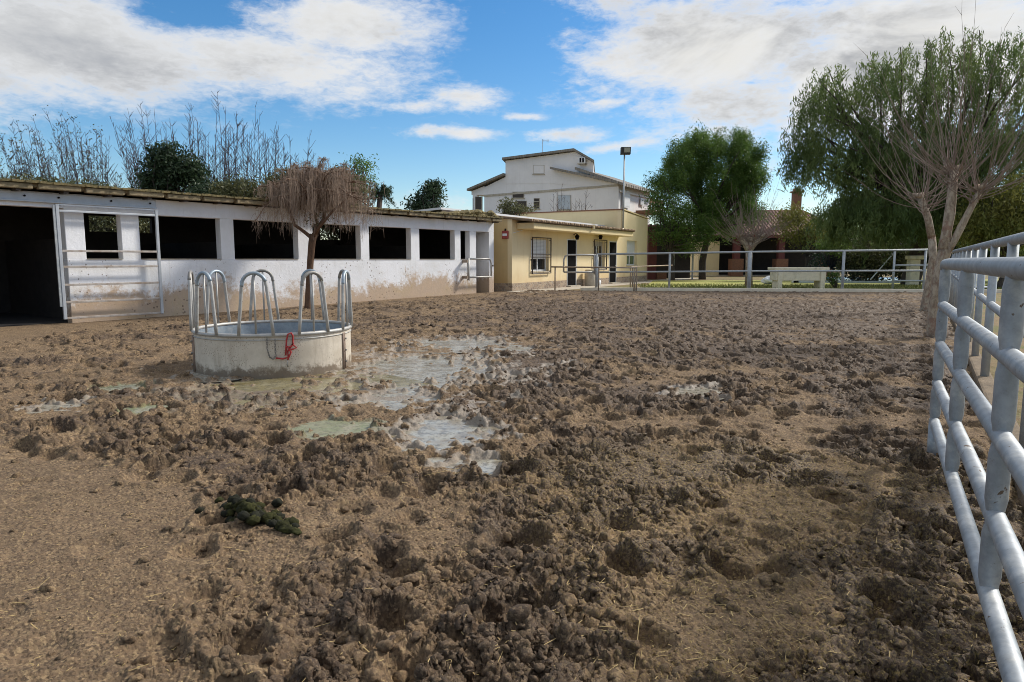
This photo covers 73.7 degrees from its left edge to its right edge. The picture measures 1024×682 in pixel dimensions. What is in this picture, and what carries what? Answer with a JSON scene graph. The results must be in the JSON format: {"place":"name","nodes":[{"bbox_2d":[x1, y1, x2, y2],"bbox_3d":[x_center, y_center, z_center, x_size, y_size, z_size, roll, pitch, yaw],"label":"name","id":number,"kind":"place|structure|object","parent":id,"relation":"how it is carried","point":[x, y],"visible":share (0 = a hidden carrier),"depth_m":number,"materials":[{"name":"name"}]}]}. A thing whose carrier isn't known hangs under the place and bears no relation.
{"place":"outdoors","nodes":[
{"label":"outdoors","id":0,"kind":"place"},
{"bbox_2d":[0,267,1023,681],"bbox_3d":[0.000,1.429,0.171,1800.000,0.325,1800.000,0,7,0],"label":"ground","id":1,"kind":"structure","parent":0,"point":[50,481],"depth_m":4.38,"materials":[{"name":"brown soil"}]},
{"bbox_2d":[0,137,50,178],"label":"bare tree","id":2,"kind":"object","parent":1,"relation":"on","point":[22,163],"visible":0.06,"depth_m":26.61,"materials":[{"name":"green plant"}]},
{"bbox_2d":[0,172,70,183],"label":"bush","id":3,"kind":"object","parent":1,"relation":"on","point":[37,178],"visible":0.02,"depth_m":24.15,"materials":[{"name":"green plant"}]},
{"bbox_2d":[0,120,87,182],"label":"bare tree","id":4,"kind":"object","parent":1,"relation":"on","point":[38,155],"visible":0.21,"depth_m":26.83,"materials":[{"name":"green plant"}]},
{"bbox_2d":[26,402,80,413],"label":"puddle","id":5,"kind":"object","parent":1,"relation":"on","point":[44,407],"visible":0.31,"depth_m":7.02,"materials":[{"name":"liquid"}]},
{"bbox_2d":[33,105,124,186],"bbox_3d":[-18.069,-5.790,28.576,4.101,7.973,3.128,0,7,0],"label":"bare tree","id":6,"kind":"object","parent":1,"relation":"on","point":[88,165],"visible":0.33,"depth_m":28.17,"materials":[{"name":"brown plant"}]},
{"bbox_2d":[50,176,113,229],"bbox_3d":[-16.311,-3.777,25.760,2.738,4.698,2.640,0,7,0],"label":"bush","id":7,"kind":"object","parent":1,"relation":"on","point":[92,183],"depth_m":25.29,"materials":[{"name":"green plant"}]},
{"bbox_2d":[89,183,149,232],"bbox_3d":[-13.926,-3.243,23.219,3.508,4.237,3.389,0,7,0],"label":"bush","id":8,"kind":"object","parent":1,"relation":"on","point":[100,221],"visible":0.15,"depth_m":22.69,"materials":[{"name":"green plant"}]},
{"bbox_2d":[99,383,140,390],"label":"puddle","id":9,"kind":"object","parent":1,"relation":"on","point":[119,387],"visible":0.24,"depth_m":8.05,"materials":[{"name":"liquid"}]},
{"bbox_2d":[97,188,149,232],"bbox_3d":[-12.927,-3.317,24.400,3.791,4.122,3.771,0,7,0],"label":"bush","id":10,"kind":"object","parent":1,"relation":"on","point":[146,230],"visible":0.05,"depth_m":23.29,"materials":[{"name":"green plant"}]},
{"bbox_2d":[83,118,184,223],"bbox_3d":[-15.728,-5.729,29.575,4.113,7.604,3.384,0,7,0],"label":"bare tree","id":11,"kind":"object","parent":1,"relation":"on","point":[128,163],"visible":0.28,"depth_m":28.86,"materials":[{"name":"brown plant"}]},
{"bbox_2d":[123,405,167,412],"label":"puddle","id":12,"kind":"object","parent":1,"relation":"on","point":[140,409],"visible":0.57,"depth_m":6.90,"materials":[{"name":"liquid"}]},
{"bbox_2d":[123,103,184,188],"bbox_3d":[-15.425,-6.281,30.450,2.934,8.461,2.630,0,7,0],"label":"bare tree","id":13,"kind":"object","parent":1,"relation":"on","point":[144,134],"visible":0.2,"depth_m":29.80,"materials":[{"name":"brown plant"}]},
{"bbox_2d":[129,139,217,192],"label":"evergreen tree","id":14,"kind":"object","parent":1,"relation":"on","point":[168,167],"visible":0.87,"depth_m":26.95,"materials":[{"name":"green plant"}]},
{"bbox_2d":[160,103,210,189],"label":"bare tree","id":15,"kind":"object","parent":1,"relation":"on","point":[189,122],"visible":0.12,"depth_m":31.81,"materials":[{"name":"brown plant"}]},
{"bbox_2d":[195,507,204,513],"bbox_3d":[-1.865,1.015,4.078,0.052,0.046,0.056,0,7,0],"label":"dropping","id":16,"kind":"object","parent":1,"relation":"on","point":[198,510],"visible":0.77,"depth_m":4.06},
{"bbox_2d":[172,100,232,188],"bbox_3d":[-13.697,-6.440,30.399,3.063,8.791,2.125,0,7,0],"label":"bare tree","id":17,"kind":"object","parent":1,"relation":"on","point":[198,144],"visible":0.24,"depth_m":30.16,"materials":[{"name":"brown plant"}]},
{"bbox_2d":[179,179,225,194],"bbox_3d":[-11.688,-3.913,26.730,2.311,4.754,2.514,0,7,0],"label":"bush","id":18,"kind":"object","parent":1,"relation":"on","point":[197,189],"visible":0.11,"depth_m":25.89,"materials":[{"name":"green plant"}]},
{"bbox_2d":[189,370,241,381],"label":"puddle","id":19,"kind":"object","parent":1,"relation":"on","point":[195,373],"visible":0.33,"depth_m":8.80,"materials":[{"name":"liquid"}]},
{"bbox_2d":[193,91,270,185],"bbox_3d":[-12.125,-6.173,29.439,3.088,8.497,2.157,1,7,9],"label":"bare tree","id":20,"kind":"object","parent":1,"relation":"on","point":[224,158],"visible":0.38,"depth_m":29.34,"materials":[{"name":"brown plant"}]},
{"bbox_2d":[206,173,271,230],"bbox_3d":[-10.158,-3.844,25.758,2.618,4.827,2.660,0,7,0],"label":"bush","id":21,"kind":"object","parent":1,"relation":"on","point":[238,188],"visible":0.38,"depth_m":25.05,"materials":[{"name":"green plant"}]},
{"bbox_2d":[223,103,276,195],"bbox_3d":[-12.022,-6.478,31.372,3.027,8.643,2.015,0,7,0],"label":"bare tree","id":22,"kind":"object","parent":1,"relation":"on","point":[248,158],"visible":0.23,"depth_m":30.94,"materials":[{"name":"brown plant"}]},
{"bbox_2d":[0,178,502,326],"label":"stable","id":23,"kind":"structure","parent":1,"relation":"on","point":[408,254],"depth_m":19.54,"materials":[{"name":"concrete"}]},
{"bbox_2d":[52,204,163,319],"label":"sliding gate","id":24,"kind":"structure","parent":23,"relation":"hanging from","point":[63,302],"depth_m":16.33,"materials":[{"name":"metal"}]},
{"bbox_2d":[462,258,493,279],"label":"gate","id":25,"kind":"structure","parent":23,"relation":"attached to","point":[468,276],"depth_m":27.11,"materials":[{"name":"silver metal"}]},
{"bbox_2d":[214,494,301,534],"bbox_3d":[-1.475,1.021,3.964,0.353,0.208,0.784,-5,8,-34],"label":"dung pile","id":26,"kind":"object","parent":1,"relation":"on","point":[250,511],"visible":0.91,"depth_m":3.89,"materials":[{"name":"green"}]},
{"bbox_2d":[187,269,352,378],"bbox_3d":[-3.406,-0.278,9.770,2.189,1.473,2.202,0,7,0],"label":"hay feeder","id":27,"kind":"object","parent":1,"relation":"on","point":[230,348],"visible":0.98,"depth_m":9.01,"materials":[{"name":"grey metal"}]},
{"bbox_2d":[266,337,287,366],"bbox_3d":[-3.024,0.145,8.792,0.261,0.398,0.029,-2,7,-19],"label":"chain","id":28,"kind":"object","parent":27,"relation":"hanging from","point":[274,357],"visible":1,"depth_m":8.77,"materials":[{"name":"metal"}]},
{"bbox_2d":[276,332,296,359],"bbox_3d":[-2.913,0.068,8.820,0.277,0.360,0.055,-3,8,-26],"label":"rope","id":29,"kind":"object","parent":27,"relation":"hanging from","point":[288,350],"visible":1,"depth_m":8.83,"materials":[{"name":"fabric"}]},
{"bbox_2d":[251,127,288,182],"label":"bare tree","id":30,"kind":"object","parent":1,"relation":"on","point":[275,153],"visible":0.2,"depth_m":29.05,"materials":[{"name":"brown plant"}]},
{"bbox_2d":[250,164,308,228],"bbox_3d":[-8.861,-4.186,26.664,2.720,5.304,2.723,0,7,0],"label":"bush","id":31,"kind":"object","parent":1,"relation":"on","point":[270,178],"visible":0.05,"depth_m":25.83,"materials":[{"name":"green plant"}]},
{"bbox_2d":[277,134,316,168],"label":"bare tree","id":32,"kind":"object","parent":1,"relation":"on","point":[308,153],"visible":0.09,"depth_m":29.99,"materials":[{"name":"brown plant"}]},
{"bbox_2d":[169,371,431,409],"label":"puddle","id":33,"kind":"object","parent":1,"relation":"on","point":[286,384],"visible":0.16,"depth_m":8.49,"materials":[{"name":"green liquid"}]},
{"bbox_2d":[251,156,384,308],"bbox_3d":[-5.611,-3.083,19.754,4.529,4.516,4.175,0,7,0],"label":"weeping tree","id":34,"kind":"object","parent":1,"relation":"on","point":[313,188],"visible":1,"depth_m":19.43,"materials":[{"name":"brown plant"}]},
{"bbox_2d":[320,227,338,239],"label":"bush","id":35,"kind":"object","parent":1,"relation":"on","point":[327,232],"visible":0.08,"depth_m":29.77,"materials":[{"name":"green plant"}]},
{"bbox_2d":[293,420,372,439],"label":"puddle","id":36,"kind":"object","parent":1,"relation":"on","point":[324,428],"visible":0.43,"depth_m":6.18,"materials":[{"name":"liquid"}]},
{"bbox_2d":[325,163,373,244],"bbox_3d":[-6.909,-4.394,27.638,2.635,5.491,2.544,0,7,0],"label":"bush","id":37,"kind":"object","parent":1,"relation":"on","point":[344,240],"visible":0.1,"depth_m":27.51,"materials":[{"name":"green plant"}]},
{"bbox_2d":[338,152,379,205],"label":"grey green tree","id":38,"kind":"object","parent":1,"relation":"on","point":[360,162],"visible":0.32,"depth_m":33.16,"materials":[{"name":"green plant"}]},
{"bbox_2d":[368,183,398,208],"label":"palm tree","id":39,"kind":"object","parent":1,"relation":"on","point":[381,193],"visible":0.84,"depth_m":35.20,"materials":[{"name":"green plant"}]},
{"bbox_2d":[331,386,439,410],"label":"puddle","id":40,"kind":"object","parent":1,"relation":"on","point":[393,405],"visible":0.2,"depth_m":7.49,"materials":[{"name":"liquid"}]},
{"bbox_2d":[400,177,447,209],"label":"dark tree","id":41,"kind":"object","parent":1,"relation":"on","point":[429,196],"visible":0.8,"depth_m":36.94,"materials":[{"name":"green plant"}]},
{"bbox_2d":[339,353,516,387],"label":"puddle","id":42,"kind":"object","parent":1,"relation":"on","point":[415,367],"visible":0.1,"depth_m":9.75,"materials":[{"name":"liquid"}]},
{"bbox_2d":[390,416,500,462],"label":"puddle","id":43,"kind":"object","parent":1,"relation":"on","point":[439,432],"visible":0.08,"depth_m":6.03,"materials":[{"name":"liquid"}]},
{"bbox_2d":[418,338,515,353],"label":"puddle","id":44,"kind":"object","parent":1,"relation":"on","point":[456,346],"visible":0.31,"depth_m":12.25,"materials":[{"name":"liquid"}]},
{"bbox_2d":[433,459,502,474],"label":"puddle","id":45,"kind":"object","parent":1,"relation":"on","point":[488,466],"visible":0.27,"depth_m":5.09,"materials":[{"name":"liquid"}]},
{"bbox_2d":[1,293,968,411],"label":"mud clods","id":46,"kind":"object","parent":1,"relation":"on","point":[508,352],"visible":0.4,"depth_m":10.38,"materials":[{"name":"brown soil"}]},
{"bbox_2d":[480,345,532,351],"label":"puddle","id":47,"kind":"object","parent":1,"relation":"on","point":[518,348],"visible":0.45,"depth_m":11.61,"materials":[{"name":"liquid"}]},
{"bbox_2d":[0,368,1023,681],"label":"mud clods","id":48,"kind":"object","parent":1,"relation":"on","point":[520,612],"visible":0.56,"depth_m":3.09,"materials":[{"name":"brown soil"}]},
{"bbox_2d":[0,379,1023,681],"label":"straw","id":49,"kind":"object","parent":1,"relation":"on","point":[614,595],"visible":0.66,"depth_m":3.00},
{"bbox_2d":[496,196,538,215],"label":"shrub","id":50,"kind":"object","parent":1,"relation":"on","point":[509,208],"visible":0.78,"depth_m":43.02,"materials":[{"name":"green plant"}]},
{"bbox_2d":[413,207,648,290],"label":"ochre house","id":51,"kind":"structure","parent":1,"relation":"on","point":[532,250],"depth_m":33.75,"materials":[{"name":"paint"}]},
{"bbox_2d":[502,229,508,238],"bbox_3d":[-0.291,-4.600,29.258,0.300,0.430,0.095,4,8,30],"label":"alarm sign","id":52,"kind":"object","parent":51,"relation":"attached to","point":[505,234],"visible":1,"depth_m":29.21,"materials":[{"name":"red plastic"}]},
{"bbox_2d":[531,237,551,273],"bbox_3d":[1.255,-3.932,31.466,0.341,1.668,1.842,4,8,30],"label":"window","id":53,"kind":"structure","parent":51,"relation":"in","point":[538,261],"depth_m":31.64,"materials":[{"name":"white glass"}]},
{"bbox_2d":[567,239,580,286],"bbox_3d":[3.030,-3.870,34.361,0.450,2.488,1.217,4,8,30],"label":"door","id":54,"kind":"structure","parent":51,"relation":"in","point":[571,243],"depth_m":34.40,"materials":[{"name":"metal"}]},
{"bbox_2d":[593,239,606,269],"bbox_3d":[4.710,-4.692,37.284,0.341,1.649,1.734,4,8,30],"label":"window","id":55,"kind":"structure","parent":51,"relation":"in","point":[597,245],"depth_m":37.57,"materials":[{"name":"white glass"}]},
{"bbox_2d":[609,241,619,283],"bbox_3d":[5.780,-4.432,38.998,0.450,2.504,1.219,4,8,30],"label":"door","id":56,"kind":"structure","parent":51,"relation":"in","point":[612,244],"depth_m":39.03,"materials":[{"name":"metal"}]},
{"bbox_2d":[620,147,630,227],"bbox_3d":[6.533,-8.700,39.532,0.560,4.894,0.407,0,7,0],"label":"floodlight mast","id":57,"kind":"object","parent":51,"relation":"attached to","point":[624,151],"visible":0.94,"depth_m":39.43,"materials":[{"name":"grey metal"}]},
{"bbox_2d":[626,241,637,265],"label":"window","id":58,"kind":"structure","parent":51,"relation":"in","point":[630,258],"depth_m":41.77,"materials":[{"name":"white glass"}]},
{"bbox_2d":[550,184,571,210],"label":"bare sapling","id":59,"kind":"object","parent":1,"relation":"on","point":[559,200],"visible":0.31,"depth_m":44.97,"materials":[{"name":"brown plant"}]},
{"bbox_2d":[572,191,591,210],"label":"bare sapling","id":60,"kind":"object","parent":1,"relation":"on","point":[583,203],"visible":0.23,"depth_m":45.60,"materials":[{"name":"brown plant"}]},
{"bbox_2d":[647,224,693,279],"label":"pergola","id":61,"kind":"object","parent":1,"relation":"on","point":[681,264],"visible":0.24,"depth_m":50.15,"materials":[{"name":"red paint"}]},
{"bbox_2d":[638,169,719,279],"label":"conifer","id":62,"kind":"object","parent":1,"relation":"on","point":[671,229],"visible":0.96,"depth_m":43.97,"materials":[{"name":"green plant"}]},
{"bbox_2d":[668,386,723,398],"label":"puddle","id":63,"kind":"object","parent":1,"relation":"on","point":[696,391],"visible":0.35,"depth_m":7.86,"materials":[{"name":"liquid"}]},
{"bbox_2d":[654,119,776,279],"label":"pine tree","id":64,"kind":"object","parent":1,"relation":"on","point":[692,165],"visible":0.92,"depth_m":44.56,"materials":[{"name":"green plant"}]},
{"bbox_2d":[690,188,840,275],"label":"red roofed house","id":65,"kind":"structure","parent":1,"relation":"on","point":[732,261],"depth_m":57.76,"materials":[{"name":"brown brick"}]},
{"bbox_2d":[580,287,1001,292],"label":"kerb","id":66,"kind":"structure","parent":1,"relation":"on","point":[752,289],"depth_m":29.29,"materials":[{"name":"grey concrete"}]},
{"bbox_2d":[595,249,927,288],"bbox_3d":[10.473,-2.971,29.328,13.709,1.939,0.169,1,7,7],"label":"fence","id":67,"kind":"object","parent":66,"relation":"on","point":[749,270],"visible":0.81,"depth_m":29.22,"materials":[{"name":"grey metal"}]},
{"bbox_2d":[563,254,594,274],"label":"gate","id":68,"kind":"structure","parent":67,"relation":"attached to","point":[593,271],"depth_m":30.19,"materials":[{"name":"grey metal"}]},
{"bbox_2d":[844,52,1022,311],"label":"pollard tree","id":69,"kind":"object","parent":1,"relation":"on","point":[923,205],"visible":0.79,"depth_m":19.21,"materials":[{"name":"brown plant"}]},
{"bbox_2d":[851,3,1023,337],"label":"pollard tree","id":70,"kind":"object","parent":1,"relation":"on","point":[948,241],"visible":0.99,"depth_m":12.62,"materials":[{"name":"brown plant"}]},
{"bbox_2d":[927,257,1023,681],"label":"fence panel","id":71,"kind":"object","parent":1,"relation":"on","point":[993,550],"visible":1,"depth_m":2.44,"materials":[{"name":"silver metal"}]},
{"bbox_2d":[949,303,1023,506],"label":"kerb","id":72,"kind":"structure","parent":1,"relation":"on","point":[985,385],"depth_m":7.82,"materials":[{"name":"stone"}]},
{"bbox_2d":[948,232,1023,448],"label":"fence","id":73,"kind":"object","parent":72,"relation":"on","point":[1013,242],"visible":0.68,"depth_m":8.21,"materials":[{"name":"white metal"}]},
{"bbox_2d":[0,0,1023,239],"label":"sky","id":74,"kind":"structure","parent":0,"point":[448,90],"materials":[{"name":"blue"}]},
{"bbox_2d":[467,148,659,223],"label":"white house","id":75,"kind":"structure","parent":0,"point":[537,179],"depth_m":53.87,"materials":[{"name":"paint"}]},
{"bbox_2d":[475,196,482,209],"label":"window","id":76,"kind":"structure","parent":75,"relation":"in","point":[478,199],"depth_m":57.36,"materials":[{"name":"glass"}]},
{"bbox_2d":[511,192,524,198],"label":"window","id":77,"kind":"structure","parent":75,"relation":"in","point":[515,196],"depth_m":55.39,"materials":[{"name":"glass"}]},
{"bbox_2d":[515,201,526,209],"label":"window","id":78,"kind":"structure","parent":75,"relation":"in","point":[519,202],"depth_m":55.27,"materials":[{"name":"glass"}]},
{"bbox_2d":[534,198,539,208],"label":"window","id":79,"kind":"structure","parent":75,"relation":"in","point":[537,203],"depth_m":54.60,"materials":[{"name":"glass"}]},
{"bbox_2d":[532,165,544,174],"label":"window","id":80,"kind":"structure","parent":75,"relation":"in","point":[537,169],"depth_m":54.22,"materials":[{"name":"concrete"}]},
{"bbox_2d":[558,195,570,209],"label":"window","id":81,"kind":"structure","parent":75,"relation":"in","point":[567,197],"depth_m":53.36,"materials":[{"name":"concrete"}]},
{"bbox_2d":[577,157,586,164],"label":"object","id":82,"kind":"object","parent":75,"relation":"attached to","point":[582,160],"visible":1,"depth_m":51.91,"materials":[{"name":"metal"}]},
{"bbox_2d":[622,191,629,207],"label":"window","id":83,"kind":"structure","parent":75,"relation":"in","point":[627,196],"depth_m":52.24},
{"bbox_2d":[509,278,697,291],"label":"path","id":84,"kind":"structure","parent":0,"point":[601,285],"depth_m":35.83,"materials":[{"name":"concrete"}]},
{"bbox_2d":[584,269,594,285],"bbox_3d":[4.066,-3.272,35.461,0.620,0.880,0.620,0,7,0],"label":"pale bin","id":85,"kind":"object","parent":84,"relation":"on","point":[589,279],"visible":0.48,"depth_m":35.22,"materials":[{"name":"plastic"}]},
{"bbox_2d":[551,265,672,290],"bbox_3d":[5.777,-2.871,31.685,8.377,1.280,2.788,-6,9,-40],"label":"rusty handrail","id":86,"kind":"object","parent":84,"relation":"on","point":[633,283],"visible":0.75,"depth_m":29.82,"materials":[{"name":"brown metal"}]},
{"bbox_2d":[637,279,1001,288],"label":"lawn","id":87,"kind":"structure","parent":0,"point":[730,282],"depth_m":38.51,"materials":[{"name":"green plant"}]},
{"bbox_2d":[710,182,798,286],"bbox_3d":[11.319,-5.169,33.116,4.577,5.339,3.964,0,7,0],"label":"pollard tree","id":88,"kind":"object","parent":87,"relation":"on","point":[749,242],"visible":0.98,"depth_m":33.04,"materials":[{"name":"brown plant"}]},
{"bbox_2d":[761,276,771,283],"bbox_3d":[14.273,-3.379,37.845,0.950,0.489,0.746,0,7,0],"label":"white sheet bundle","id":89,"kind":"object","parent":87,"relation":"on","point":[766,280],"visible":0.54,"depth_m":37.64,"materials":[{"name":"fabric"}]},
{"bbox_2d":[767,198,826,266],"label":"tree","id":90,"kind":"object","parent":87,"relation":"on","point":[799,235],"visible":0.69,"depth_m":43.18,"materials":[{"name":"green plant"}]},
{"bbox_2d":[768,267,829,288],"bbox_3d":[13.094,-2.873,31.275,2.477,1.001,0.910,0,7,0],"label":"stone bench","id":91,"kind":"object","parent":87,"relation":"on","point":[817,278],"visible":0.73,"depth_m":30.86,"materials":[{"name":"beige stone"}]},
{"bbox_2d":[812,236,851,269],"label":"bright bush","id":92,"kind":"object","parent":87,"relation":"on","point":[831,261],"visible":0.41,"depth_m":41.02,"materials":[{"name":"green plant"}]},
{"bbox_2d":[826,269,840,287],"bbox_3d":[14.768,-2.781,31.368,0.822,1.094,0.818,0,7,0],"label":"flower plant","id":93,"kind":"object","parent":87,"relation":"on","point":[833,280],"visible":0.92,"depth_m":31.30,"materials":[{"name":"green plant"}]},
{"bbox_2d":[808,230,882,278],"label":"hedge shrub","id":94,"kind":"object","parent":87,"relation":"on","point":[822,260],"visible":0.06,"depth_m":45.11,"materials":[{"name":"green plant"}]},
{"bbox_2d":[791,277,900,282],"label":"pool wall","id":95,"kind":"structure","parent":87,"relation":"on","point":[849,281],"depth_m":39.88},
{"bbox_2d":[834,237,926,280],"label":"hedge shrub","id":96,"kind":"object","parent":87,"relation":"on","point":[854,260],"visible":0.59,"depth_m":40.69,"materials":[{"name":"green plant"}]},
{"bbox_2d":[870,253,893,279],"bbox_3d":[20.494,-4.145,37.775,1.286,1.541,0.070,0,7,0],"label":"leaning pole","id":97,"kind":"object","parent":87,"relation":"on","point":[881,266],"visible":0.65,"depth_m":37.75,"materials":[{"name":"grey metal"}]},
{"bbox_2d":[775,26,1023,284],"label":"pepper tree","id":98,"kind":"object","parent":87,"relation":"on","point":[878,219],"visible":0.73,"depth_m":33.81,"materials":[{"name":"green plant"}]},
{"bbox_2d":[891,251,927,288],"bbox_3d":[17.533,-3.026,29.953,1.590,1.798,0.099,1,7,7],"label":"fence","id":99,"kind":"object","parent":87,"relation":"on","point":[893,273],"depth_m":29.97,"materials":[{"name":"grey metal"}]},
{"bbox_2d":[869,229,951,278],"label":"hedge shrub","id":100,"kind":"object","parent":87,"relation":"on","point":[903,254],"visible":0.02,"depth_m":42.06,"materials":[{"name":"green plant"}]},
{"bbox_2d":[926,242,1000,267],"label":"hedge shrub","id":101,"kind":"object","parent":87,"relation":"on","point":[988,254],"visible":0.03,"depth_m":40.75,"materials":[{"name":"green plant"}]},
{"bbox_2d":[934,166,1023,287],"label":"yellow tree","id":102,"kind":"object","parent":87,"relation":"on","point":[999,216],"visible":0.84,"depth_m":30.80,"materials":[{"name":"green plant"}]},
{"bbox_2d":[826,278,897,280],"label":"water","id":103,"kind":"structure","parent":0,"point":[885,279],"depth_m":43.78,"materials":[{"name":"white liquid"}]},
{"bbox_2d":[905,256,923,284],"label":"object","id":104,"kind":"structure","parent":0,"point":[913,275],"depth_m":35.84,"materials":[{"name":"beige stone"}]}
]}

